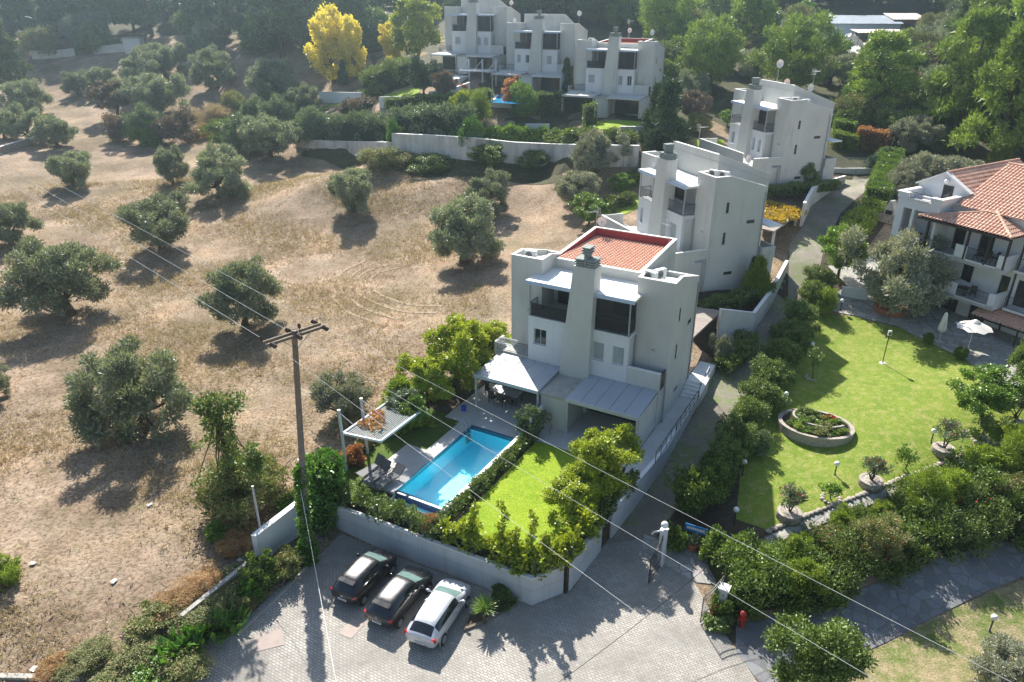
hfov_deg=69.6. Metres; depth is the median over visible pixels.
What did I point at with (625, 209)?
lawn
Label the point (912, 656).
patchy lawn
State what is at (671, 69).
bush
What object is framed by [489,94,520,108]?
pool terrace
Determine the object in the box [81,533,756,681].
parking area
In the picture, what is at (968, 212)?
hotel
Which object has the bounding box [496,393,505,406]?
patio chair
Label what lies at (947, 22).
bush
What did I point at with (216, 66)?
olive tree
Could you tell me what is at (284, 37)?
bush
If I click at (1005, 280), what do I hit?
door
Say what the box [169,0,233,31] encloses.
pine tree
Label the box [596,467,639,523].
hedge
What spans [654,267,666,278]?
air conditioner
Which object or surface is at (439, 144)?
retaining wall
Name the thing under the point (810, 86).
satellite dish
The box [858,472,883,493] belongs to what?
stone planter
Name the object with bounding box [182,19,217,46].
bush
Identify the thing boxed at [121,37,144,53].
white house
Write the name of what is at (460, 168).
scrub
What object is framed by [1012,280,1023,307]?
door
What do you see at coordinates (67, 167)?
olive tree
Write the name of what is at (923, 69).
bush
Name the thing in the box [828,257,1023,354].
hotel terrace
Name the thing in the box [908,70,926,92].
shrub
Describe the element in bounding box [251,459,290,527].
metal post
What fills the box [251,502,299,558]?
gate wall
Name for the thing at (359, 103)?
hedge
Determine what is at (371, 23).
bush
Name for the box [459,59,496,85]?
slatted pergola
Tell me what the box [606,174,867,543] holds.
driveway
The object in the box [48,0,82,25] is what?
pine tree
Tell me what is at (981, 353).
terrace paving
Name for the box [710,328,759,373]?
hedge
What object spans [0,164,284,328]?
power line
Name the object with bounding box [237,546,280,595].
shrub
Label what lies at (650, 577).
iron gate
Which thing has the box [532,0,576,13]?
pine tree
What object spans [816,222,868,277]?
broadleaf tree
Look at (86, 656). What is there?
shrub
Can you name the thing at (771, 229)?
carport
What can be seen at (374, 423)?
creeper
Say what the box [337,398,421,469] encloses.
garden pergola
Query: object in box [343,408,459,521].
villa lawn
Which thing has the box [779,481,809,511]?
oleander
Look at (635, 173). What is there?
hedge
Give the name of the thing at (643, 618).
black cable
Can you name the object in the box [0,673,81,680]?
kerb
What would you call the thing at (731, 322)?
driveway wall
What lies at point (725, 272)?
slit window
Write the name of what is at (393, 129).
shrub
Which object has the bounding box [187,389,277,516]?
sparse tree
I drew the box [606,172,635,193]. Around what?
broadleaf tree
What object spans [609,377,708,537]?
garden wall
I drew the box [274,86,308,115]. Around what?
shrub
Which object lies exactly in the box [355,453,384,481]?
sun lounger
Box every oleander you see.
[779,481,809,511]
[861,455,894,479]
[932,417,971,447]
[1011,395,1023,421]
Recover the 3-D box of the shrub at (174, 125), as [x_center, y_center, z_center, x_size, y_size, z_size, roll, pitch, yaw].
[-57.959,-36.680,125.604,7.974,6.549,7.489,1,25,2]
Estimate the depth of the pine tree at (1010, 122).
94.96 m
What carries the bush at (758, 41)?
on the hill floor
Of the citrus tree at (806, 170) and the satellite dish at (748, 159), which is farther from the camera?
the citrus tree at (806, 170)
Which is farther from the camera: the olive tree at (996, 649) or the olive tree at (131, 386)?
the olive tree at (131, 386)
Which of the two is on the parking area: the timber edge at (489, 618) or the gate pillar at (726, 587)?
the timber edge at (489, 618)
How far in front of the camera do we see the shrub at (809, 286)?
65.61 m
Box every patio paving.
[445,383,540,437]
[533,410,653,467]
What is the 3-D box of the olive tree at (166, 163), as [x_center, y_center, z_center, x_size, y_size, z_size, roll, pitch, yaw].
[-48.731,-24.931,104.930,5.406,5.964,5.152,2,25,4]
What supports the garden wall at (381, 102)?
on the ground at (52, 526)
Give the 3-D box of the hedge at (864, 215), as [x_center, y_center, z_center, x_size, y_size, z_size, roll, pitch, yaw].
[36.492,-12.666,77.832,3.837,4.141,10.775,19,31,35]
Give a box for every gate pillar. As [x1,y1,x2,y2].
[651,521,668,566]
[718,582,731,603]
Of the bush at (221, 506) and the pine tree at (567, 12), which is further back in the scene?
the pine tree at (567, 12)
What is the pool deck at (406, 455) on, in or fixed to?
on the garden ground at (447, 406)
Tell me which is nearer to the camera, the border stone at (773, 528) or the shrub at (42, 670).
the shrub at (42, 670)
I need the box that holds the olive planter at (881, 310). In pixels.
[873,301,908,316]
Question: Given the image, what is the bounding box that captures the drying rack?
[495,336,517,348]
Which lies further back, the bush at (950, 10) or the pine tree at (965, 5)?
the bush at (950, 10)
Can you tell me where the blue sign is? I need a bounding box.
[685,523,707,538]
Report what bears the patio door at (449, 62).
in the villa at (475, 32)
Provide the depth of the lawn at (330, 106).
131.88 m
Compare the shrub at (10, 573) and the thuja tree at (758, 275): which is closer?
the shrub at (10, 573)
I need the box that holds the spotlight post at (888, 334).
[879,330,891,364]
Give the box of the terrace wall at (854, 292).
[841,286,867,299]
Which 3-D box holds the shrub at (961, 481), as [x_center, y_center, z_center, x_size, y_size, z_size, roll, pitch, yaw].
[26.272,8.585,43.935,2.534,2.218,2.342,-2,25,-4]
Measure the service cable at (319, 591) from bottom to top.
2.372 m
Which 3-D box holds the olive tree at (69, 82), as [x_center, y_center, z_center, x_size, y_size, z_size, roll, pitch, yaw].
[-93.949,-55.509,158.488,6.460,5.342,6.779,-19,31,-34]
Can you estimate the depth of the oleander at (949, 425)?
46.47 m
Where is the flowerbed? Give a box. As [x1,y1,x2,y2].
[777,406,854,446]
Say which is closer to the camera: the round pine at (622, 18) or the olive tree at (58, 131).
the olive tree at (58, 131)
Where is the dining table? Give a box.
[490,384,522,400]
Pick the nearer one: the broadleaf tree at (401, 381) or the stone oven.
the broadleaf tree at (401, 381)
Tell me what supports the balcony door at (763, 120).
in the villa at (778, 134)
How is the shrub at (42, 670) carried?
on the ground at (52, 526)
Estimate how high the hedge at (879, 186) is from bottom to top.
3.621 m
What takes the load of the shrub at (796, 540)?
on the ground at (52, 526)
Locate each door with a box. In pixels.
[443,56,456,69]
[477,56,494,69]
[504,74,522,86]
[527,33,531,41]
[541,77,559,91]
[558,290,569,303]
[572,97,583,109]
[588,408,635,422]
[598,51,604,61]
[615,98,642,114]
[674,186,677,197]
[677,187,684,199]
[758,110,762,123]
[761,111,766,123]
[855,28,869,38]
[903,24,910,29]
[941,185,953,198]
[941,298,957,311]
[951,228,966,248]
[958,264,973,289]
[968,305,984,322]
[977,235,995,258]
[997,275,1010,293]
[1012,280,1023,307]
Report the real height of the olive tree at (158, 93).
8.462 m
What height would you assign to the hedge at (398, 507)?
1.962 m
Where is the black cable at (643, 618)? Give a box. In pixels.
[559,548,727,681]
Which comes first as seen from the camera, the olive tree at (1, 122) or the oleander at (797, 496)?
the oleander at (797, 496)
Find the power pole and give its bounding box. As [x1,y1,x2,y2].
[259,316,328,567]
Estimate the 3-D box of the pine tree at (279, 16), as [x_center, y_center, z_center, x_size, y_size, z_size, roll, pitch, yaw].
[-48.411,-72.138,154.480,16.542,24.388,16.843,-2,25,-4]
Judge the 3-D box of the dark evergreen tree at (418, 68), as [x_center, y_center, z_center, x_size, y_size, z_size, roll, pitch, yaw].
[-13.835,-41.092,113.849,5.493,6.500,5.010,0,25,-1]
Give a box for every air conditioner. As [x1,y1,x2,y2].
[524,249,536,257]
[645,269,657,278]
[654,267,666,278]
[709,169,719,176]
[719,170,729,176]
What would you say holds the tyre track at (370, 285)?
on the ground at (52, 526)
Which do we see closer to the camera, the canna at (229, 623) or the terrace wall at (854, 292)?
the canna at (229, 623)
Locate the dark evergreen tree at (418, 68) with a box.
[406,53,439,93]
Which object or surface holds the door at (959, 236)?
in the hotel
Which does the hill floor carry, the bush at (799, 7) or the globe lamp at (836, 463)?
the bush at (799, 7)
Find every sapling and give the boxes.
[465,499,481,538]
[494,498,510,552]
[507,526,523,557]
[523,509,538,556]
[537,531,553,561]
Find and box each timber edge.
[463,605,514,630]
[464,614,469,626]
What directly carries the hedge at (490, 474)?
on the garden ground at (447, 406)
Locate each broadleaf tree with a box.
[374,372,437,437]
[387,0,442,59]
[392,352,454,405]
[421,312,492,392]
[472,319,511,358]
[540,462,602,526]
[557,422,645,496]
[566,191,610,226]
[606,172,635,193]
[717,109,731,126]
[791,0,821,13]
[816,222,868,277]
[946,362,1023,417]
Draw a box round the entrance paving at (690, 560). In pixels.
[642,535,716,583]
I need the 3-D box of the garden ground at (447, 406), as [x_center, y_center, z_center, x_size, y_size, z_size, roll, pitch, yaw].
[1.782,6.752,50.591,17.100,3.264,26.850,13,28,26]
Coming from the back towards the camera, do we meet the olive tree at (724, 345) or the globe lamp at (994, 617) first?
the olive tree at (724, 345)
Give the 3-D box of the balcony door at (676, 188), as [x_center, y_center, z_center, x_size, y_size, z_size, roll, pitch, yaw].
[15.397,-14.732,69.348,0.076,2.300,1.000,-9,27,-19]
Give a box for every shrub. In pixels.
[0,552,22,590]
[14,24,65,57]
[28,650,74,681]
[47,631,116,681]
[82,651,141,681]
[98,112,128,142]
[113,629,168,674]
[118,99,164,141]
[119,599,177,642]
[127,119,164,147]
[131,653,179,681]
[145,586,194,621]
[146,106,200,142]
[149,642,217,681]
[163,588,230,635]
[168,559,231,599]
[187,106,199,119]
[189,579,238,625]
[191,122,212,139]
[194,102,236,123]
[196,116,230,145]
[203,519,229,543]
[211,529,252,560]
[211,561,260,595]
[218,89,244,116]
[220,111,246,150]
[232,595,258,614]
[234,578,264,601]
[237,93,269,117]
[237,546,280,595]
[256,91,296,126]
[257,90,283,103]
[269,543,305,582]
[272,490,295,512]
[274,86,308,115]
[291,104,329,144]
[339,442,366,467]
[355,146,413,171]
[385,117,401,142]
[404,152,457,173]
[420,511,439,533]
[446,129,457,135]
[449,89,470,105]
[457,113,484,148]
[465,138,507,166]
[468,88,493,121]
[490,582,517,610]
[509,78,540,117]
[513,402,549,438]
[514,148,550,168]
[663,461,728,519]
[666,520,689,552]
[687,111,714,132]
[692,456,734,502]
[696,427,748,484]
[697,524,738,560]
[701,612,735,635]
[709,603,718,614]
[711,583,745,617]
[712,410,764,458]
[728,395,772,432]
[737,373,793,411]
[748,352,796,387]
[748,428,771,456]
[755,546,782,561]
[757,337,805,367]
[768,317,823,350]
[776,563,799,596]
[781,296,819,324]
[785,531,813,558]
[787,556,831,595]
[797,279,825,302]
[802,262,842,286]
[806,285,840,315]
[829,501,855,530]
[831,98,880,130]
[848,510,914,563]
[862,154,881,167]
[869,498,895,514]
[874,145,892,154]
[891,149,905,158]
[905,461,959,514]
[907,29,943,43]
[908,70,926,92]
[912,41,956,68]
[921,125,956,151]
[922,332,934,344]
[940,466,972,505]
[953,346,969,359]
[963,442,1013,471]
[979,471,1023,503]
[996,413,1023,474]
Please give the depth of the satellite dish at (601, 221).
57.20 m
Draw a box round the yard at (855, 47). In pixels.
[848,43,883,53]
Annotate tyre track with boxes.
[331,260,398,325]
[353,264,442,313]
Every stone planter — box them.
[776,505,802,526]
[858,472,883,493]
[931,441,955,460]
[1001,416,1023,425]
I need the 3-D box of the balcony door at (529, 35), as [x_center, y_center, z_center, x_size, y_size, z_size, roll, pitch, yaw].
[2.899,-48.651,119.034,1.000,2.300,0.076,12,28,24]
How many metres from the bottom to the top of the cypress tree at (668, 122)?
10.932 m
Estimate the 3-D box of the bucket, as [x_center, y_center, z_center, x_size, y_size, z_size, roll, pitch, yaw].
[-3.369,4.669,51.332,0.400,0.340,0.400,0,25,0]
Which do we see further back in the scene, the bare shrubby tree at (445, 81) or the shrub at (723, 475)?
the bare shrubby tree at (445, 81)
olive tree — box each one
[0,78,54,113]
[0,101,51,139]
[0,109,18,138]
[0,201,46,244]
[0,234,124,316]
[0,364,11,394]
[27,113,80,147]
[43,149,92,188]
[59,70,85,94]
[59,333,198,450]
[73,66,117,87]
[107,47,158,87]
[110,190,191,249]
[114,71,192,115]
[128,41,188,77]
[152,144,190,184]
[179,140,253,198]
[187,43,236,89]
[194,254,283,326]
[236,111,304,157]
[243,57,298,96]
[284,81,323,114]
[308,369,376,433]
[326,166,372,212]
[425,192,506,262]
[456,166,510,214]
[551,169,602,208]
[568,128,631,172]
[708,333,735,359]
[817,53,853,84]
[833,223,960,317]
[839,50,870,80]
[883,161,944,194]
[885,112,947,152]
[899,150,970,177]
[931,17,944,32]
[937,9,959,35]
[954,157,984,167]
[966,631,1023,681]
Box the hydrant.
[738,611,746,627]
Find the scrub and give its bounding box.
[301,150,563,184]
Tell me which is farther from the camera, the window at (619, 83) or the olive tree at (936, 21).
the olive tree at (936, 21)
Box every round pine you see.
[550,6,570,15]
[561,0,605,23]
[602,0,641,28]
[635,0,705,46]
[671,12,746,86]
[696,0,738,20]
[743,8,848,88]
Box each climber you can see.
[382,386,418,413]
[395,394,431,421]
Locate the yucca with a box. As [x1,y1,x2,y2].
[469,593,496,623]
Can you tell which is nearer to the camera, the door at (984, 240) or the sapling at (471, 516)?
the sapling at (471, 516)
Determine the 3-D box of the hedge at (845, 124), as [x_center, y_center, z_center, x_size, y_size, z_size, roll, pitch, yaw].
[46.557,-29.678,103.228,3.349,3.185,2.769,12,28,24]
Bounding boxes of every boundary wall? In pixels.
[31,48,74,58]
[93,40,140,53]
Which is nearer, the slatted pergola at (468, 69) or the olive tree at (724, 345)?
the olive tree at (724, 345)
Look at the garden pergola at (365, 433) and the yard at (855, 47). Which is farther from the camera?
the yard at (855, 47)
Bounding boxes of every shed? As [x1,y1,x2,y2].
[823,15,903,38]
[850,29,899,45]
[883,13,920,30]
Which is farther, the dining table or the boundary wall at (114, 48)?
the boundary wall at (114, 48)
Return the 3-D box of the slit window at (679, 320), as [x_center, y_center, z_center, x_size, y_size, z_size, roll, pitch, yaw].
[11.041,-1.729,48.395,0.050,1.020,0.380,13,28,26]
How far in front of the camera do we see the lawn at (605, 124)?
102.45 m
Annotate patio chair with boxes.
[485,381,491,393]
[488,390,496,402]
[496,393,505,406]
[505,395,514,404]
[969,285,977,298]
[973,247,984,260]
[987,250,995,261]
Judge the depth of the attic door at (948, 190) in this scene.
63.80 m
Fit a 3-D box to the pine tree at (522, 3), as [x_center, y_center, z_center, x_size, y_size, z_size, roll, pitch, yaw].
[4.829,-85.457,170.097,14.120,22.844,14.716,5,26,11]
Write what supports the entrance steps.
on the garden ground at (447, 406)
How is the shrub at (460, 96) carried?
on the ground at (52, 526)
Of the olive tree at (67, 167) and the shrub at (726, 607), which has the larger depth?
the olive tree at (67, 167)
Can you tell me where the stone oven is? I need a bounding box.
[875,200,896,224]
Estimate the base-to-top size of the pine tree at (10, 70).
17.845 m
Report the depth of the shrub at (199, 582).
37.43 m
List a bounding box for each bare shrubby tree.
[81,79,134,116]
[427,69,457,92]
[680,89,712,118]
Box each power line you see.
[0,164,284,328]
[0,177,258,336]
[6,156,310,320]
[279,349,728,680]
[303,339,877,681]
[329,330,1010,681]
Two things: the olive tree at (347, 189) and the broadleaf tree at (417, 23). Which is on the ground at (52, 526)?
the olive tree at (347, 189)
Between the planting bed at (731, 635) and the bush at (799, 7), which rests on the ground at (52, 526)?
the planting bed at (731, 635)
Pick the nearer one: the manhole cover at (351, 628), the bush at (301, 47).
the manhole cover at (351, 628)
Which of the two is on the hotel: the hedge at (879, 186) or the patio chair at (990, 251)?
the patio chair at (990, 251)
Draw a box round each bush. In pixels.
[19,16,51,32]
[57,12,111,49]
[63,8,112,42]
[73,19,120,53]
[174,6,234,38]
[178,18,226,50]
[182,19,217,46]
[182,30,216,51]
[190,447,293,532]
[191,24,223,48]
[231,8,271,39]
[237,13,287,51]
[238,21,278,54]
[240,452,283,489]
[298,21,317,53]
[299,13,336,46]
[352,5,389,23]
[358,17,388,49]
[361,28,382,49]
[366,24,390,36]
[631,10,645,28]
[646,24,673,46]
[655,39,681,64]
[663,58,683,80]
[667,6,708,23]
[672,21,716,61]
[678,68,711,95]
[700,15,746,38]
[710,6,731,24]
[725,36,745,68]
[731,7,796,39]
[737,47,770,79]
[742,34,768,55]
[780,2,821,25]
[780,16,826,37]
[820,34,855,56]
[833,92,894,125]
[837,80,886,107]
[838,67,885,89]
[874,106,910,139]
[878,92,918,112]
[886,48,933,76]
[906,87,967,131]
[910,40,938,49]
[912,74,957,110]
[915,11,949,32]
[915,24,952,40]
[917,62,957,77]
[943,10,959,32]
[944,0,960,16]
[959,105,971,125]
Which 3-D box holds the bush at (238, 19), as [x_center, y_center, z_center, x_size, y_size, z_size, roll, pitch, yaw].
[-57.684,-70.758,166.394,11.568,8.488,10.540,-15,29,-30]
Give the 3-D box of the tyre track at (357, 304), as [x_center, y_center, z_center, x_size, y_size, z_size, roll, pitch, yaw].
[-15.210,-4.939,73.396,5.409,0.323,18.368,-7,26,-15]
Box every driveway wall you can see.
[716,260,788,338]
[799,175,845,226]
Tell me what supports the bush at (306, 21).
on the ground at (52, 526)
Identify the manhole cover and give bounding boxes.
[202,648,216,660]
[254,628,283,651]
[339,619,363,638]
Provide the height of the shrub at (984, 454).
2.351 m
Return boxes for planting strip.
[657,283,841,551]
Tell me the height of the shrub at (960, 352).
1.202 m
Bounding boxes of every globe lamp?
[733,507,738,524]
[833,461,839,474]
[930,429,935,442]
[987,614,998,632]
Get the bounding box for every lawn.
[309,103,338,110]
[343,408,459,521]
[378,88,419,97]
[461,441,602,562]
[580,120,640,129]
[614,195,638,213]
[693,139,724,145]
[736,314,1023,528]
[848,580,1023,681]
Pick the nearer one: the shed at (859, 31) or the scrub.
the scrub
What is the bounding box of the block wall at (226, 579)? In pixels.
[179,553,258,622]
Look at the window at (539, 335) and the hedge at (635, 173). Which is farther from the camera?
the hedge at (635, 173)
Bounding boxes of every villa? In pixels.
[430,0,520,73]
[473,226,699,444]
[491,10,587,93]
[561,27,664,118]
[601,141,781,291]
[699,77,841,185]
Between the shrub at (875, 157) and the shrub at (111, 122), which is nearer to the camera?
the shrub at (875, 157)
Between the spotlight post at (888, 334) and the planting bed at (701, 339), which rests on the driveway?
the planting bed at (701, 339)
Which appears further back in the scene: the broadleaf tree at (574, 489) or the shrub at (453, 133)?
the shrub at (453, 133)
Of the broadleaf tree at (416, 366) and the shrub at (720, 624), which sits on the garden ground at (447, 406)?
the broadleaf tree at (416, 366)
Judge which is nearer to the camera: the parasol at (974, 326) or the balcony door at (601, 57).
the parasol at (974, 326)
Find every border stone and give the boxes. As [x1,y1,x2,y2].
[765,529,772,533]
[770,526,777,530]
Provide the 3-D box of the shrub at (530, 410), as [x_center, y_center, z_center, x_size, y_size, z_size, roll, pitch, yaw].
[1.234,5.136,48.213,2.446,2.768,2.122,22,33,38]
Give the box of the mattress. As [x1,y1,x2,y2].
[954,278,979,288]
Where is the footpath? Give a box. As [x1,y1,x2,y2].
[736,540,1023,681]
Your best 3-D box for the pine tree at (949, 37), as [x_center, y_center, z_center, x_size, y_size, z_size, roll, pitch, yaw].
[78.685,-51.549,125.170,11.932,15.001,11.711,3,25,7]
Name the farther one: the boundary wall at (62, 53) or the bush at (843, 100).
the boundary wall at (62, 53)
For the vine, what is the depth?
77.94 m
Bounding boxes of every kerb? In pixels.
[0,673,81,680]
[236,567,307,635]
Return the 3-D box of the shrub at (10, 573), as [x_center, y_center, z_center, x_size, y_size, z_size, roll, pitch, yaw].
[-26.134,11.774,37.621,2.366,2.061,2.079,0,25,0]
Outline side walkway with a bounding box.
[606,396,692,523]
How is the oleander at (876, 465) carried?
in the stone planter at (874, 485)
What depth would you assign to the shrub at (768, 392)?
51.44 m
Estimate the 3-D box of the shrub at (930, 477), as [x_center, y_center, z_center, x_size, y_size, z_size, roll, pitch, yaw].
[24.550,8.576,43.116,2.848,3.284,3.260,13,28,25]
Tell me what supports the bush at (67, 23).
on the ground at (52, 526)
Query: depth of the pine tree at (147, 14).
182.31 m
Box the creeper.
[357,407,386,432]
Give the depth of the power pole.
37.71 m
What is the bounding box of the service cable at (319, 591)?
[300,488,335,680]
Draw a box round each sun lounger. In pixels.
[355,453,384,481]
[362,458,390,488]
[374,462,405,491]
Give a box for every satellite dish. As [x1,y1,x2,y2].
[597,216,606,227]
[744,155,750,164]
[777,59,783,79]
[808,83,813,91]
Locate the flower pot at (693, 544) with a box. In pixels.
[687,532,700,551]
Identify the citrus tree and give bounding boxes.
[760,610,878,681]
[799,162,821,181]
[1006,337,1023,383]
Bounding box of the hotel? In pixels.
[889,158,1023,346]
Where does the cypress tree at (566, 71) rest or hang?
on the hill floor
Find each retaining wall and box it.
[296,140,391,156]
[391,133,638,167]
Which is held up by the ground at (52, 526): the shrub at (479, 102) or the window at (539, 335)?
the shrub at (479, 102)
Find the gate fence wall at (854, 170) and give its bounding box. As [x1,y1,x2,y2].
[834,168,872,173]
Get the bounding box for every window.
[455,37,460,44]
[484,37,487,45]
[532,328,545,347]
[547,56,551,64]
[588,74,594,83]
[591,341,603,362]
[610,346,623,367]
[617,76,622,85]
[627,76,631,85]
[669,222,676,237]
[674,343,677,359]
[678,306,681,322]
[721,232,725,245]
[723,270,731,275]
[725,202,729,213]
[729,131,734,143]
[746,219,754,223]
[793,144,797,154]
[797,120,801,129]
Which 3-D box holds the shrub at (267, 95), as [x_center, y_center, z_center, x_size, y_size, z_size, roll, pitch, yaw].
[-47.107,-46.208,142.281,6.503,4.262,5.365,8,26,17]
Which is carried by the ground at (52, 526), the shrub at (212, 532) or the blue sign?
the shrub at (212, 532)
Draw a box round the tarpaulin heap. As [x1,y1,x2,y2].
[845,33,862,44]
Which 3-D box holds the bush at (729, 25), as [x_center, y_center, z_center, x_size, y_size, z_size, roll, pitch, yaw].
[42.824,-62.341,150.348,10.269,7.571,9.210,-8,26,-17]
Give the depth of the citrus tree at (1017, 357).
51.31 m
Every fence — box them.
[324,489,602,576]
[834,157,873,167]
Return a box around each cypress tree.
[337,59,348,84]
[559,56,573,100]
[637,79,667,143]
[639,76,695,158]
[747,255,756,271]
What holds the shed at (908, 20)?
on the ground at (52, 526)
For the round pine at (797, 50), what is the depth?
118.26 m
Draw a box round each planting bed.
[467,602,500,625]
[693,254,788,356]
[726,617,736,645]
[820,181,898,288]
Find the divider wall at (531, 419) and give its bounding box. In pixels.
[529,405,542,427]
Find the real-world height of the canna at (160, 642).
1.191 m
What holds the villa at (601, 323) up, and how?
on the ground at (52, 526)
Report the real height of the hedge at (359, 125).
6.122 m
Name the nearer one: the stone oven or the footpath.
the footpath
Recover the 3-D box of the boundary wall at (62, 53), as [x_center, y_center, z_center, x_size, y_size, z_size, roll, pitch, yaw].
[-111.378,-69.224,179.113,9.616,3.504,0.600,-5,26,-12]
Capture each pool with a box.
[390,416,521,518]
[492,94,523,103]
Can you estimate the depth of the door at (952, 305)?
64.80 m
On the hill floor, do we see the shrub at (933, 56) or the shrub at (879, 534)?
the shrub at (933, 56)
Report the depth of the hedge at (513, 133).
103.11 m
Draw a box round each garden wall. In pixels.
[319,92,361,102]
[326,502,601,605]
[379,96,410,107]
[429,82,469,95]
[526,124,549,130]
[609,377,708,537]
[620,126,642,131]
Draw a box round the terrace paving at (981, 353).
[832,289,1017,384]
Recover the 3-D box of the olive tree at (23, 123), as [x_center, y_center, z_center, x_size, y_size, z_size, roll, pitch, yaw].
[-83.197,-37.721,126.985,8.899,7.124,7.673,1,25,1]
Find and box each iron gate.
[648,534,663,583]
[700,575,724,622]
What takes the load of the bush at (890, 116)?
on the hill floor
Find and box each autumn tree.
[303,1,356,83]
[337,13,367,80]
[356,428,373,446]
[378,21,403,61]
[500,74,522,108]
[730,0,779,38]
[890,27,922,51]
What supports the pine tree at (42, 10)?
on the hill floor
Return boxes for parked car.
[330,548,396,605]
[364,565,432,628]
[404,578,470,647]
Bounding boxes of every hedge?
[293,106,393,141]
[293,446,348,535]
[325,479,445,540]
[337,95,376,113]
[343,374,461,470]
[357,53,415,96]
[383,91,455,109]
[384,100,479,135]
[436,428,539,524]
[437,501,605,580]
[457,87,494,104]
[481,121,549,142]
[533,90,564,114]
[540,124,639,144]
[580,92,597,113]
[581,101,598,126]
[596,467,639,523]
[603,190,635,213]
[626,162,640,186]
[697,279,778,309]
[699,527,795,621]
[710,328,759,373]
[741,528,852,621]
[767,178,842,198]
[797,518,895,599]
[827,195,886,245]
[830,129,860,150]
[831,117,858,137]
[849,487,961,586]
[856,125,891,152]
[863,146,905,203]
[883,462,1023,565]
[940,423,1023,553]
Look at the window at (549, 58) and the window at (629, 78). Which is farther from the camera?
the window at (549, 58)
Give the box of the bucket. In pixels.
[461,404,465,410]
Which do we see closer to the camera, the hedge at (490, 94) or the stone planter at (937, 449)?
the stone planter at (937, 449)
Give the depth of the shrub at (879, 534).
39.70 m
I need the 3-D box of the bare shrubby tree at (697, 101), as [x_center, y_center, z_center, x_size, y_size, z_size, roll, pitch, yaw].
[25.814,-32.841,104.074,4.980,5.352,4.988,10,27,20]
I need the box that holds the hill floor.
[0,0,1023,181]
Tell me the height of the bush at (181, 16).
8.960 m
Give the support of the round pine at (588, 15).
on the hill floor
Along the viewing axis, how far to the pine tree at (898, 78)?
104.80 m
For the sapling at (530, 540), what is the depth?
36.91 m
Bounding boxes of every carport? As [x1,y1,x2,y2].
[693,307,718,338]
[762,204,798,244]
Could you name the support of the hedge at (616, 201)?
on the ground at (52, 526)
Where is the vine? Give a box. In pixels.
[764,199,807,223]
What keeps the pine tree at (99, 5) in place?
on the hill floor
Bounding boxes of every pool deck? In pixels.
[360,444,425,490]
[381,421,470,497]
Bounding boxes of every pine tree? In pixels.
[0,0,48,32]
[0,18,35,88]
[31,0,67,36]
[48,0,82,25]
[65,0,133,35]
[82,0,112,24]
[109,0,147,32]
[120,0,173,36]
[169,0,178,10]
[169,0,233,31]
[207,0,264,26]
[242,0,320,57]
[283,0,315,22]
[312,0,364,27]
[328,0,370,32]
[364,0,399,10]
[440,0,460,11]
[501,0,513,7]
[506,0,557,13]
[526,0,549,13]
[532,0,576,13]
[545,0,569,17]
[568,0,638,26]
[592,2,647,25]
[774,0,788,6]
[826,28,926,108]
[903,4,1012,130]
[928,0,948,14]
[940,0,960,10]
[941,20,1023,151]
[942,0,970,50]
[943,0,992,64]
[950,43,994,111]
[959,17,1011,81]
[960,0,1014,55]
[969,0,1017,47]
[972,0,1023,102]
[983,62,1023,139]
[1006,92,1023,151]
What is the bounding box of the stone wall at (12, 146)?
[0,137,34,153]
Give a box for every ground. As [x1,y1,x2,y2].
[0,24,1023,681]
[337,366,695,593]
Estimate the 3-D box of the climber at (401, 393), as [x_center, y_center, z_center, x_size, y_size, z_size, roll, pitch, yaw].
[-7.058,3.840,47.264,2.478,1.617,2.857,7,26,15]
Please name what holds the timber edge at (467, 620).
on the parking area
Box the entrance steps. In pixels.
[655,361,715,463]
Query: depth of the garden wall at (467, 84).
113.67 m
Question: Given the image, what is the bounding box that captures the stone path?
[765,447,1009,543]
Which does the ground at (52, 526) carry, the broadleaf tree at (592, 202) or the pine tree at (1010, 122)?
the broadleaf tree at (592, 202)
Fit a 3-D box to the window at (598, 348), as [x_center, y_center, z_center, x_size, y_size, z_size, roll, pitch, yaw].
[5.784,0.705,49.433,0.920,1.410,0.260,13,28,26]
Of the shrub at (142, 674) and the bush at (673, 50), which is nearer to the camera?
the shrub at (142, 674)
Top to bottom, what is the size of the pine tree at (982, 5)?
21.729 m
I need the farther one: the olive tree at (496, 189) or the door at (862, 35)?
the door at (862, 35)
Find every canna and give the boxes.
[145,627,200,670]
[150,624,205,660]
[163,619,215,654]
[179,607,225,644]
[193,600,243,645]
[204,599,250,638]
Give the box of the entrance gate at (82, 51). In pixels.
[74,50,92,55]
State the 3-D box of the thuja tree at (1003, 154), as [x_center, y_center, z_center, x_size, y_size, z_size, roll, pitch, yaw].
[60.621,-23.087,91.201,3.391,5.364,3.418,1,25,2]
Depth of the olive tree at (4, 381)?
55.46 m
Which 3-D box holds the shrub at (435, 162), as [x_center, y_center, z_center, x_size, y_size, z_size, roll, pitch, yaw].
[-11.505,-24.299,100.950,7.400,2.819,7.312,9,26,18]
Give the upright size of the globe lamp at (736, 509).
1.320 m
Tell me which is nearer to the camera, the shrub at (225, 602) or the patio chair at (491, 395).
the shrub at (225, 602)
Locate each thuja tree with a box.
[740,255,772,298]
[985,142,1014,163]
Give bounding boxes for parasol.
[935,312,947,342]
[956,319,992,351]
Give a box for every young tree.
[807,346,826,377]
[818,482,844,498]
[893,443,920,468]
[972,412,997,439]

